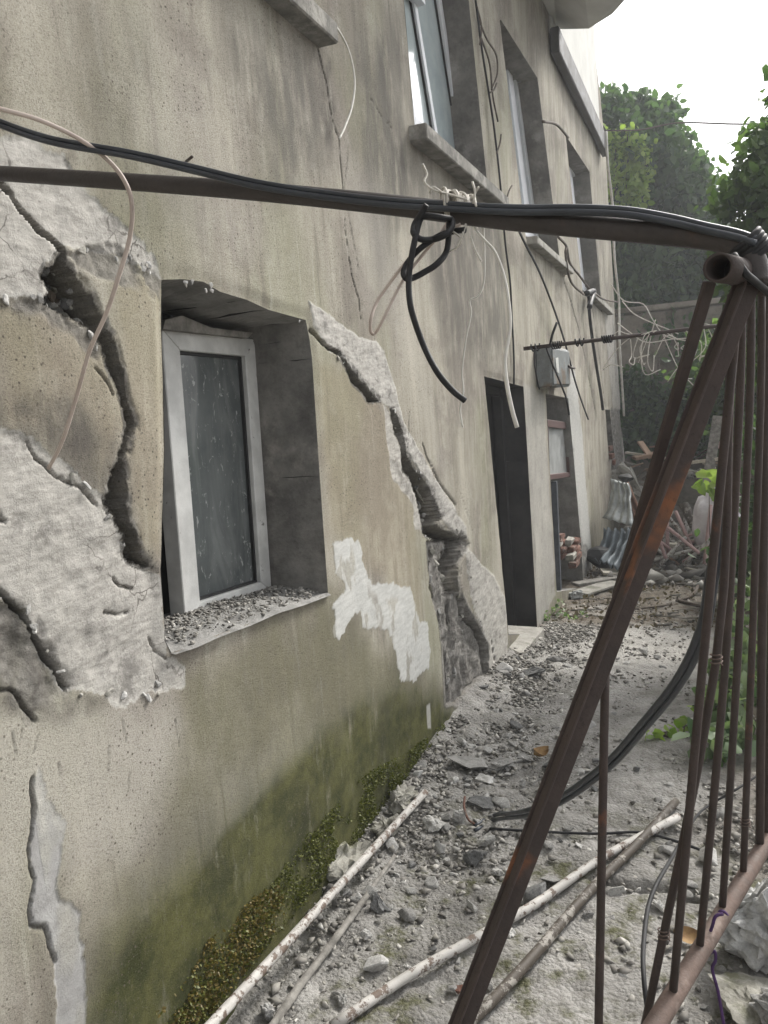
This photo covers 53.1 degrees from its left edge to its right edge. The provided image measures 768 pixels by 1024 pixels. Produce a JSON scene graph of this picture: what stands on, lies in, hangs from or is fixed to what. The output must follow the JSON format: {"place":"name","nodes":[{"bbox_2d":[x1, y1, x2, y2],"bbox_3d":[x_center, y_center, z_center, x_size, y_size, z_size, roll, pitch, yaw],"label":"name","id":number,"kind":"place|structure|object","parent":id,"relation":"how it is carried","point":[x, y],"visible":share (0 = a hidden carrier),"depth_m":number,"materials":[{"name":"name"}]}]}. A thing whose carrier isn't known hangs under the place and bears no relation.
{"place":"outdoors","nodes":[
{"label":"outdoors","id":0,"kind":"place"},
{"bbox_2d":[226,504,767,1023],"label":"ground","id":1,"kind":"structure","parent":0,"point":[553,986],"depth_m":2.80,"materials":[{"name":"gravel"}]},
{"bbox_2d":[260,1002,274,1021],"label":"rubble piece","id":2,"kind":"object","parent":1,"relation":"on","point":[267,1010],"visible":0.98,"depth_m":2.25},
{"bbox_2d":[0,0,624,1023],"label":"house","id":3,"kind":"structure","parent":1,"relation":"on","point":[258,406],"depth_m":2.58,"materials":[{"name":"paint"}]},
{"bbox_2d":[161,280,170,652],"bbox_3d":[-0.715,-0.117,2.092,0.285,0.992,0.149,-1,8,23],"label":"window side","id":4,"kind":"structure","parent":3,"relation":"in","point":[161,280],"depth_m":2.03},
{"bbox_2d":[162,331,270,615],"bbox_3d":[-0.589,-0.132,2.691,0.060,0.968,0.568,-1,8,23],"label":"window","id":5,"kind":"structure","parent":3,"relation":"in","point":[215,520],"depth_m":2.66,"materials":[{"name":"white glass"}]},
{"bbox_2d":[164,585,320,644],"bbox_3d":[-0.504,0.322,2.548,0.289,0.085,0.828,-1,8,23],"label":"sill rubble","id":6,"kind":"object","parent":3,"relation":"on","point":[216,604],"visible":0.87,"depth_m":2.51,"materials":[{"name":"gravel"}]},
{"bbox_2d":[160,724,445,1023],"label":"moss","id":7,"kind":"object","parent":3,"relation":"attached to","point":[327,821],"visible":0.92,"depth_m":2.70,"materials":[{"name":"plant"}]},
{"bbox_2d":[156,885,284,1023],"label":"dry moss","id":8,"kind":"object","parent":7,"relation":"on","point":[211,941],"visible":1,"depth_m":2.27,"materials":[{"name":"plant"}]},
{"bbox_2d":[337,27,355,139],"bbox_3d":[-0.185,-1.616,2.871,0.009,0.424,0.383,-1,8,23],"label":"hanging wire","id":9,"kind":"object","parent":3,"relation":"hanging from","point":[353,96],"visible":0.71,"depth_m":2.99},
{"bbox_2d":[404,0,454,148],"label":"window","id":10,"kind":"structure","parent":3,"relation":"in","point":[428,50],"depth_m":4.56,"materials":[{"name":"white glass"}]},
{"bbox_2d":[486,395,501,558],"bbox_3d":[0.685,0.066,5.692,0.050,2.062,1.246,-1,8,23],"label":"door","id":11,"kind":"structure","parent":3,"relation":"in","point":[489,405],"depth_m":6.04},
{"bbox_2d":[474,0,514,383],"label":"wall cable","id":12,"kind":"object","parent":3,"relation":"attached to","point":[486,78],"depth_m":5.16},
{"bbox_2d":[476,6,512,196],"bbox_3d":[0.751,-2.601,5.116,0.011,1.130,0.738,-1,8,23],"label":"dry vine","id":13,"kind":"object","parent":3,"relation":"attached to","point":[491,46],"visible":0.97,"depth_m":5.01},
{"bbox_2d":[506,70,538,236],"bbox_3d":[1.203,-3.119,6.761,0.060,1.360,1.533,-1,8,23],"label":"window","id":14,"kind":"structure","parent":3,"relation":"in","point":[526,191],"depth_m":6.65,"materials":[{"name":"white glass"}]},
{"bbox_2d":[518,232,588,419],"bbox_3d":[1.599,-1.538,6.983,0.018,1.528,3.134,-1,8,23],"label":"wall wire","id":15,"kind":"object","parent":3,"relation":"attached to","point":[538,270],"depth_m":6.70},
{"bbox_2d":[535,348,574,387],"bbox_3d":[1.501,-1.252,6.668,0.175,0.333,0.931,-1,8,23],"label":"meter box","id":16,"kind":"object","parent":3,"relation":"attached to","point":[546,374],"visible":0.85,"depth_m":6.28,"materials":[{"name":"grey metal"}]},
{"bbox_2d":[547,419,570,479],"bbox_3d":[1.692,-0.604,7.527,0.060,0.650,1.157,-1,8,23],"label":"window","id":17,"kind":"structure","parent":3,"relation":"in","point":[559,463],"depth_m":7.53,"materials":[{"name":"red paint"}]},
{"bbox_2d":[569,167,586,291],"bbox_3d":[2.430,-3.493,9.617,0.060,1.419,1.801,-1,8,23],"label":"window","id":18,"kind":"structure","parent":3,"relation":"in","point":[572,174],"depth_m":9.46,"materials":[{"name":"white glass"}]},
{"bbox_2d":[542,120,617,302],"bbox_3d":[2.333,-3.108,8.674,0.024,1.425,5.154,-1,8,23],"label":"wall wire","id":19,"kind":"object","parent":3,"relation":"attached to","point":[566,255],"depth_m":7.31,"materials":[{"name":"black rubber"},{"name":"plastic"},{"name":"metal"}]},
{"bbox_2d":[584,288,603,409],"bbox_3d":[2.475,-1.883,8.984,0.068,1.418,1.253,-1,8,23],"label":"wall wire","id":20,"kind":"object","parent":3,"relation":"attached to","point":[591,297],"depth_m":8.81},
{"bbox_2d":[605,131,624,415],"bbox_3d":[3.180,-3.123,10.540,0.032,3.647,1.249,-1,8,23],"label":"wall wire","id":21,"kind":"object","parent":3,"relation":"attached to","point":[614,254],"depth_m":10.65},
{"bbox_2d":[523,322,746,350],"bbox_3d":[1.469,-1.034,4.501,1.290,0.075,0.023,-3,8,7],"label":"iron rod","id":22,"kind":"object","parent":3,"relation":"attached to","point":[711,326],"visible":0.66,"depth_m":4.50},
{"bbox_2d":[530,322,613,414],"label":"tie wires","id":23,"kind":"object","parent":22,"relation":"attached to","point":[604,341],"visible":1,"depth_m":4.54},
{"bbox_2d":[603,285,714,384],"bbox_3d":[1.629,-1.050,4.520,0.668,0.631,0.385,-1,8,23],"label":"wire tangle","id":24,"kind":"object","parent":22,"relation":"hanging from","point":[649,342],"visible":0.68,"depth_m":4.56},
{"bbox_2d":[604,122,758,130],"bbox_3d":[4.186,-4.941,9.891,0.458,1.143,3.637,-8,9,-25],"label":"overhead wire","id":25,"kind":"object","parent":3,"relation":"attached to","point":[683,123],"visible":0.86,"depth_m":10.47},
{"bbox_2d":[204,789,427,1023],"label":"metal pipe","id":26,"kind":"object","parent":1,"relation":"on","point":[238,995],"visible":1,"depth_m":2.50,"materials":[{"name":"white paint"}]},
{"bbox_2d":[269,854,396,1023],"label":"wooden strip","id":27,"kind":"object","parent":1,"relation":"on","point":[291,997],"visible":0.97,"depth_m":2.47,"materials":[{"name":"grey wood"}]},
{"bbox_2d":[331,991,346,1006],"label":"rubble piece","id":28,"kind":"object","parent":1,"relation":"on","point":[340,998],"visible":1,"depth_m":2.28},
{"bbox_2d":[326,841,370,882],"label":"piece of rubble","id":29,"kind":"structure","parent":1,"relation":"on","point":[347,856],"depth_m":2.91,"materials":[{"name":"concrete"}]},
{"bbox_2d":[360,928,372,939],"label":"rubble piece","id":30,"kind":"object","parent":1,"relation":"on","point":[365,934],"visible":1,"depth_m":2.56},
{"bbox_2d":[362,885,378,896],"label":"rubble piece","id":31,"kind":"object","parent":1,"relation":"on","point":[370,890],"visible":0.91,"depth_m":2.77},
{"bbox_2d":[363,955,388,971],"bbox_3d":[-0.024,1.433,2.427,0.082,0.070,0.055,-4,8,2],"label":"rubble piece","id":32,"kind":"object","parent":1,"relation":"on","point":[376,963],"visible":0.99,"depth_m":2.41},
{"bbox_2d":[370,892,390,913],"bbox_3d":[-0.013,1.373,2.695,0.074,0.080,0.053,-4,8,2],"label":"rubble piece","id":33,"kind":"object","parent":1,"relation":"on","point":[377,905],"visible":1,"depth_m":2.68,"materials":[{"name":"concrete"}]},
{"bbox_2d":[0,166,767,1023],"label":"iron gate","id":34,"kind":"structure","parent":1,"relation":"on","point":[666,478],"depth_m":1.00,"materials":[{"name":"metal"}]},
{"bbox_2d":[0,106,134,469],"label":"hanging wire","id":35,"kind":"object","parent":34,"relation":"hanging from","point":[124,256],"visible":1,"depth_m":1.32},
{"bbox_2d":[0,118,756,246],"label":"cable bundle","id":36,"kind":"object","parent":34,"relation":"on","point":[692,224],"visible":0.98,"depth_m":1.07,"materials":[{"name":"rubber"}]},
{"bbox_2d":[369,223,460,335],"bbox_3d":[0.042,-0.320,1.052,0.137,0.148,0.021,-5,8,-8],"label":"doubled cable","id":37,"kind":"object","parent":34,"relation":"hanging from","point":[398,271],"visible":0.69,"depth_m":1.05,"materials":[{"name":"rubber"}]},
{"bbox_2d":[400,203,466,402],"bbox_3d":[0.073,-0.277,1.027,0.093,0.265,0.059,-5,8,-5],"label":"knotted cable","id":38,"kind":"object","parent":34,"relation":"hanging from","point":[407,277],"visible":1,"depth_m":1.02,"materials":[{"name":"rubber"}]},
{"bbox_2d":[421,163,481,261],"bbox_3d":[0.111,-0.405,1.049,0.090,0.145,0.073,2,10,40],"label":"string bundle","id":39,"kind":"object","parent":34,"relation":"attached to","point":[449,195],"visible":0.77,"depth_m":1.04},
{"bbox_2d":[459,228,485,427],"bbox_3d":[0.122,-0.257,1.061,0.063,0.276,0.011,-9,9,-32],"label":"hanging wire","id":40,"kind":"object","parent":34,"relation":"hanging from","point":[479,294],"visible":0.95,"depth_m":1.06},
{"bbox_2d":[473,226,518,427],"bbox_3d":[0.158,-0.262,1.055,0.024,0.293,0.062,-11,11,-43],"label":"hanging wire","id":41,"kind":"object","parent":34,"relation":"hanging from","point":[511,406],"visible":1,"depth_m":1.05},
{"bbox_2d":[709,909,728,1023],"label":"purple string","id":42,"kind":"object","parent":34,"relation":"attached to","point":[715,916],"visible":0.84,"depth_m":1.16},
{"bbox_2d":[728,226,767,297],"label":"cable wrap","id":43,"kind":"object","parent":34,"relation":"attached to","point":[743,248],"visible":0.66,"depth_m":0.85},
{"bbox_2d":[370,813,402,837],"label":"rubble chunk","id":44,"kind":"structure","parent":1,"relation":"on","point":[379,828],"depth_m":3.13,"materials":[{"name":"concrete"}]},
{"bbox_2d":[386,837,398,851],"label":"rubble piece","id":45,"kind":"object","parent":1,"relation":"on","point":[390,841],"visible":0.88,"depth_m":3.03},
{"bbox_2d":[388,781,418,814],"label":"piece of rubble","id":46,"kind":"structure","parent":1,"relation":"on","point":[402,796],"depth_m":3.30,"materials":[{"name":"concrete"}]},
{"bbox_2d":[397,908,415,921],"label":"rubble piece","id":47,"kind":"object","parent":1,"relation":"on","point":[407,914],"visible":1,"depth_m":2.63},
{"bbox_2d":[425,876,438,888],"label":"rubble piece","id":48,"kind":"object","parent":1,"relation":"on","point":[431,882],"visible":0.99,"depth_m":2.81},
{"bbox_2d":[422,815,444,832],"bbox_3d":[0.200,1.295,3.172,0.102,0.054,0.063,1,9,34],"label":"rubble piece","id":49,"kind":"object","parent":1,"relation":"on","point":[431,823],"visible":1,"depth_m":3.16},
{"bbox_2d":[433,840,445,857],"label":"rubble piece","id":50,"kind":"object","parent":1,"relation":"on","point":[439,847],"visible":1,"depth_m":3.01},
{"bbox_2d":[451,809,464,822],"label":"rubble piece","id":51,"kind":"object","parent":1,"relation":"on","point":[458,816],"visible":1,"depth_m":3.21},
{"bbox_2d":[447,755,487,770],"bbox_3d":[0.405,1.205,3.682,0.207,0.061,0.158,15,8,22],"label":"rubble piece","id":52,"kind":"object","parent":1,"relation":"on","point":[472,763],"visible":0.96,"depth_m":3.66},
{"bbox_2d":[462,849,486,866],"bbox_3d":[0.347,1.328,2.951,0.085,0.064,0.065,-13,-10,20],"label":"rubble piece","id":53,"kind":"object","parent":1,"relation":"on","point":[474,857],"visible":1,"depth_m":2.94,"materials":[{"name":"stone"}]},
{"bbox_2d":[466,795,493,808],"bbox_3d":[0.427,1.264,3.350,0.142,0.033,0.112,2,9,39],"label":"rubble piece","id":54,"kind":"object","parent":1,"relation":"on","point":[481,801],"visible":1,"depth_m":3.33,"materials":[{"name":"concrete"}]},
{"bbox_2d":[475,773,493,783],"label":"rubble piece","id":55,"kind":"object","parent":1,"relation":"on","point":[481,778],"visible":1,"depth_m":3.55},
{"bbox_2d":[476,831,495,846],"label":"rubble piece","id":56,"kind":"object","parent":1,"relation":"on","point":[488,838],"visible":1,"depth_m":3.04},
{"bbox_2d":[485,757,513,774],"bbox_3d":[0.549,1.203,3.664,0.140,0.049,0.088,-14,18,7],"label":"rubble piece","id":57,"kind":"object","parent":1,"relation":"on","point":[500,763],"visible":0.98,"depth_m":3.65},
{"bbox_2d":[492,796,509,807],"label":"rubble piece","id":58,"kind":"object","parent":1,"relation":"on","point":[503,802],"visible":0.98,"depth_m":3.33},
{"bbox_2d":[496,662,512,671],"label":"rubble piece","id":59,"kind":"object","parent":1,"relation":"on","point":[503,666],"visible":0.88,"depth_m":4.90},
{"bbox_2d":[329,813,681,1023],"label":"metal pipe","id":60,"kind":"object","parent":1,"relation":"on","point":[357,1009],"visible":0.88,"depth_m":2.46,"materials":[{"name":"white paint"}]},
{"bbox_2d":[517,754,533,762],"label":"rubble piece","id":61,"kind":"object","parent":1,"relation":"on","point":[526,758],"visible":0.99,"depth_m":3.73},
{"bbox_2d":[522,666,544,675],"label":"rubble piece","id":62,"kind":"object","parent":1,"relation":"on","point":[533,670],"visible":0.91,"depth_m":4.85,"materials":[{"name":"concrete"}]},
{"bbox_2d":[523,881,545,906],"bbox_3d":[0.531,1.356,2.694,0.088,0.100,0.083,-4,8,3],"label":"rubble piece","id":63,"kind":"object","parent":1,"relation":"on","point":[533,892],"visible":0.48,"depth_m":2.68,"materials":[{"name":"concrete"}]},
{"bbox_2d":[534,746,548,756],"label":"dead leaf","id":64,"kind":"object","parent":1,"relation":"on","point":[541,751],"visible":1,"depth_m":3.75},
{"bbox_2d":[540,876,560,883],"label":"rubble piece","id":65,"kind":"object","parent":1,"relation":"on","point":[552,879],"visible":0.96,"depth_m":2.77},
{"bbox_2d":[544,599,568,620],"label":"weed","id":66,"kind":"object","parent":1,"relation":"on","point":[556,612],"visible":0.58,"depth_m":6.69,"materials":[{"name":"green plant"}]},
{"bbox_2d":[569,590,583,599],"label":"rubble piece","id":67,"kind":"object","parent":1,"relation":"on","point":[577,594],"visible":0.96,"depth_m":7.56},
{"bbox_2d":[474,798,679,1023],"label":"metal pipe","id":68,"kind":"object","parent":1,"relation":"on","point":[502,989],"visible":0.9,"depth_m":2.51,"materials":[{"name":"metal"}]},
{"bbox_2d":[572,580,615,595],"bbox_3d":[2.199,0.777,7.898,0.628,0.031,0.200,-10,10,-39],"label":"board","id":69,"kind":"object","parent":1,"relation":"on","point":[596,588],"visible":0.64,"depth_m":7.85,"materials":[{"name":"wood"}]},
{"bbox_2d":[571,575,616,586],"bbox_3d":[2.283,0.725,8.134,0.645,0.044,0.120,-7,8,-22],"label":"board","id":70,"kind":"object","parent":69,"relation":"on","point":[590,581],"visible":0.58,"depth_m":8.07,"materials":[{"name":"grey wood"}]},
{"bbox_2d":[594,527,630,570],"bbox_3d":[2.558,0.417,8.605,0.428,0.406,0.689,1,9,32],"label":"corrugated sheet","id":71,"kind":"object","parent":70,"relation":"on","point":[615,540],"visible":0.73,"depth_m":8.72,"materials":[{"name":"metal"}]},
{"bbox_2d":[602,478,632,525],"bbox_3d":[2.816,-0.122,9.016,0.342,0.524,0.479,-9,9,-34],"label":"corrugated sheet","id":72,"kind":"object","parent":71,"relation":"on","point":[619,509],"visible":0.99,"depth_m":9.11,"materials":[{"name":"metal"}]},
{"bbox_2d":[618,473,633,482],"bbox_3d":[2.853,-0.398,9.043,0.139,0.103,0.162,-7,8,-22],"label":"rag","id":73,"kind":"object","parent":72,"relation":"on","point":[627,477],"visible":1,"depth_m":9.03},
{"bbox_2d":[489,827,700,850],"bbox_3d":[0.828,1.279,3.059,0.808,0.011,0.093,-2,8,18],"label":"thin cable","id":74,"kind":"object","parent":1,"relation":"on","point":[595,833],"visible":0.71,"depth_m":3.05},
{"bbox_2d":[473,523,721,831],"bbox_3d":[0.522,0.653,2.340,0.128,1.536,1.696,-5,8,-11],"label":"black cable","id":75,"kind":"object","parent":1,"relation":"on","point":[652,714],"visible":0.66,"depth_m":1.83,"materials":[{"name":"rubber"}]},
{"bbox_2d":[587,546,613,568],"bbox_3d":[2.446,0.524,8.733,0.325,0.264,0.275,-1,8,23],"label":"boulder","id":76,"kind":"object","parent":1,"relation":"on","point":[597,552],"visible":0.72,"depth_m":8.65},
{"bbox_2d":[605,886,624,895],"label":"rubble piece","id":77,"kind":"object","parent":1,"relation":"on","point":[617,890],"visible":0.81,"depth_m":2.69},
{"bbox_2d":[611,462,642,502],"bbox_3d":[3.589,-0.259,10.989,0.494,1.034,0.628,-32,7,4],"label":"boulder","id":78,"kind":"object","parent":1,"relation":"on","point":[635,485],"visible":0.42,"depth_m":10.81,"materials":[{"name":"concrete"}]},
{"bbox_2d":[552,558,734,630],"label":"leaf litter","id":79,"kind":"object","parent":1,"relation":"on","point":[666,587],"visible":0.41,"depth_m":7.04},
{"bbox_2d":[567,565,735,626],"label":"splinters","id":80,"kind":"object","parent":1,"relation":"on","point":[664,624],"visible":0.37,"depth_m":6.78,"materials":[{"name":"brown wood"}]},
{"bbox_2d":[645,705,693,740],"bbox_3d":[1.488,1.087,3.863,0.402,0.154,0.182,-8,9,-25],"label":"ivy sprig","id":81,"kind":"object","parent":1,"relation":"on","point":[680,722],"visible":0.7,"depth_m":3.87,"materials":[{"name":"green plant"}]},
{"bbox_2d":[599,80,740,347],"bbox_3d":[4.736,-4.027,13.973,5.294,7.890,3.125,-1,8,23],"label":"ivy tree","id":82,"kind":"object","parent":1,"relation":"on","point":[648,274],"visible":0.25,"depth_m":12.96,"materials":[{"name":"green plant"}]},
{"bbox_2d":[603,122,657,209],"bbox_3d":[4.028,-5.492,12.701,0.971,1.960,0.570,-1,8,23],"label":"creeper","id":83,"kind":"object","parent":82,"relation":"attached to","point":[633,175],"visible":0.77,"depth_m":12.60,"materials":[{"name":"green plant"}]},
{"bbox_2d":[596,467,754,588],"bbox_3d":[4.066,0.048,9.878,2.149,0.923,4.836,1,9,31],"label":"debris","id":84,"kind":"object","parent":1,"relation":"on","point":[673,574],"visible":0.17,"depth_m":8.25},
{"bbox_2d":[626,482,637,519],"bbox_3d":[2.971,-0.121,9.217,0.135,0.505,0.288,-8,9,-24],"label":"rusted sheet","id":85,"kind":"object","parent":84,"relation":"on","point":[634,503],"visible":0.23,"depth_m":9.19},
{"bbox_2d":[659,536,686,565],"bbox_3d":[3.244,0.435,8.612,0.383,0.300,0.040,-7,8,-21],"label":"scrap pipe","id":86,"kind":"object","parent":84,"relation":"on","point":[672,551],"visible":0.88,"depth_m":8.60,"materials":[{"name":"metal"}]},
{"bbox_2d":[654,549,692,561],"bbox_3d":[3.391,0.440,8.602,0.735,0.206,0.040,-3,8,4],"label":"scrap pipe","id":87,"kind":"object","parent":84,"relation":"on","point":[675,554],"visible":0.55,"depth_m":8.60,"materials":[{"name":"metal"}]},
{"bbox_2d":[669,517,686,540],"bbox_3d":[3.295,0.088,8.816,0.040,0.632,0.528,-10,10,-39],"label":"scrap pipe","id":88,"kind":"object","parent":84,"relation":"on","point":[675,525],"visible":0.3,"depth_m":8.76,"materials":[{"name":"metal"}]},
{"bbox_2d":[674,510,692,545],"bbox_3d":[3.400,0.197,8.712,0.040,0.426,0.243,-9,9,-33],"label":"scrap pipe","id":89,"kind":"object","parent":88,"relation":"on","point":[682,526],"visible":0.88,"depth_m":8.71,"materials":[{"name":"metal"}]},
{"bbox_2d":[666,525,699,553],"bbox_3d":[3.215,0.221,8.541,0.588,0.475,0.040,3,10,41],"label":"scrap pipe","id":90,"kind":"object","parent":84,"relation":"on","point":[682,539],"visible":0.55,"depth_m":8.47,"materials":[{"name":"metal"}]},
{"bbox_2d":[679,502,692,531],"bbox_3d":[3.582,0.132,8.895,0.122,0.471,0.446,-6,8,-11],"label":"scrap pipe","id":91,"kind":"object","parent":84,"relation":"on","point":[686,509],"visible":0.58,"depth_m":8.95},
{"bbox_2d":[691,469,716,535],"bbox_3d":[3.255,0.170,7.631,0.312,1.216,0.306,-11,10,-41],"label":"sapling","id":92,"kind":"object","parent":84,"relation":"on","point":[702,487],"visible":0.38,"depth_m":7.55,"materials":[{"name":"green plant"}]},
{"bbox_2d":[702,505,712,564],"bbox_3d":[3.552,0.272,8.439,0.040,0.691,0.251,4,11,45],"label":"scrap pipe","id":93,"kind":"object","parent":84,"relation":"on","point":[706,538],"visible":0.73,"depth_m":8.43,"materials":[{"name":"metal"}]},
{"bbox_2d":[682,538,709,565],"bbox_3d":[3.525,0.349,8.421,0.506,0.474,0.040,-3,8,5],"label":"scrap pipe","id":94,"kind":"object","parent":93,"relation":"on","point":[694,554],"visible":0.51,"depth_m":8.43,"materials":[{"name":"metal"}]},
{"bbox_2d":[700,415,721,495],"bbox_3d":[4.043,-0.652,9.495,0.369,1.072,0.118,-8,9,-26],"label":"board","id":95,"kind":"object","parent":84,"relation":"on","point":[713,445],"visible":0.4,"depth_m":9.47,"materials":[{"name":"grey wood"}]},
{"bbox_2d":[692,493,740,551],"bbox_3d":[3.752,0.116,8.643,0.540,0.882,0.461,-1,8,23],"label":"sack","id":96,"kind":"object","parent":84,"relation":"on","point":[700,512],"visible":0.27,"depth_m":8.59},
{"bbox_2d":[615,297,753,503],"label":"retaining wall","id":97,"kind":"structure","parent":1,"relation":"on","point":[631,322],"depth_m":13.18,"materials":[{"name":"concrete"}]},
{"bbox_2d":[618,328,754,462],"bbox_3d":[5.299,-2.053,12.712,3.598,2.572,0.817,-1,8,23],"label":"wall ivy","id":98,"kind":"object","parent":97,"relation":"attached to","point":[645,401],"depth_m":13.02,"materials":[{"name":"green plant"}]},
{"bbox_2d":[673,926,696,943],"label":"dead leaf","id":99,"kind":"object","parent":1,"relation":"on","point":[689,935],"visible":0.44,"depth_m":2.45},
{"bbox_2d":[675,580,703,606],"bbox_3d":[3.015,0.772,7.429,0.339,0.082,1.394,-1,8,23],"label":"dead branch","id":100,"kind":"object","parent":1,"relation":"on","point":[683,599],"visible":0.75,"depth_m":7.17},
{"bbox_2d":[640,775,755,1005],"bbox_3d":[0.971,1.015,2.378,0.219,0.667,2.233,1,9,31],"label":"thin cable","id":101,"kind":"object","parent":1,"relation":"on","point":[645,922],"visible":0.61,"depth_m":1.61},
{"bbox_2d":[654,318,756,508],"bbox_3d":[4.852,-1.325,10.033,2.390,3.282,1.914,-4,8,0],"label":"shrub","id":102,"kind":"object","parent":1,"relation":"on","point":[717,409],"visible":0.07,"depth_m":10.00,"materials":[{"name":"green plant"}]},
{"bbox_2d":[698,847,717,865],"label":"rubble piece","id":103,"kind":"object","parent":1,"relation":"on","point":[701,857],"visible":0.45,"depth_m":2.84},
{"bbox_2d":[671,612,766,766],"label":"shrub","id":104,"kind":"object","parent":1,"relation":"on","point":[741,726],"visible":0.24,"depth_m":3.74,"materials":[{"name":"green plant"}]},
{"bbox_2d":[688,414,755,599],"bbox_3d":[3.372,-0.036,6.940,1.030,1.916,1.113,-9,9,-35],"label":"bush","id":105,"kind":"object","parent":1,"relation":"on","point":[697,533],"visible":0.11,"depth_m":6.91,"materials":[{"name":"green plant"}]},
{"bbox_2d":[693,64,767,385],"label":"leafy tree","id":106,"kind":"object","parent":1,"relation":"on","point":[743,190],"visible":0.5,"depth_m":5.53,"materials":[{"name":"green plant"}]},
{"bbox_2d":[713,534,757,660],"bbox_3d":[2.980,0.470,6.015,0.752,0.810,3.164,-1,8,23],"label":"shrub","id":107,"kind":"object","parent":1,"relation":"on","point":[747,593],"visible":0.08,"depth_m":5.82,"materials":[{"name":"green plant"}]},
{"bbox_2d":[707,972,767,1023],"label":"concrete block","id":108,"kind":"object","parent":1,"relation":"on","point":[737,989],"depth_m":2.14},
{"bbox_2d":[719,878,767,973],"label":"concrete block","id":109,"kind":"object","parent":1,"relation":"on","point":[745,935],"depth_m":2.29,"materials":[{"name":"concrete"}]},
{"bbox_2d":[749,987,767,1023],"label":"concrete block","id":110,"kind":"object","parent":1,"relation":"on","point":[759,1004],"depth_m":2.06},
{"bbox_2d":[632,452,652,459],"bbox_3d":[3.911,-0.839,11.447,0.376,0.102,0.300,-3,8,8],"label":"board","id":111,"kind":"object","parent":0,"point":[639,457],"visible":0.56,"depth_m":11.32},
{"bbox_2d":[637,441,650,458],"bbox_3d":[3.914,-0.930,11.486,0.100,0.258,0.280,-6,8,-17],"label":"board","id":112,"kind":"object","parent":111,"relation":"on","point":[643,447],"visible":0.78,"depth_m":11.50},
{"bbox_2d":[594,0,767,220],"label":"sky","id":113,"kind":"structure","parent":0,"point":[717,49],"materials":[{"name":"white"}]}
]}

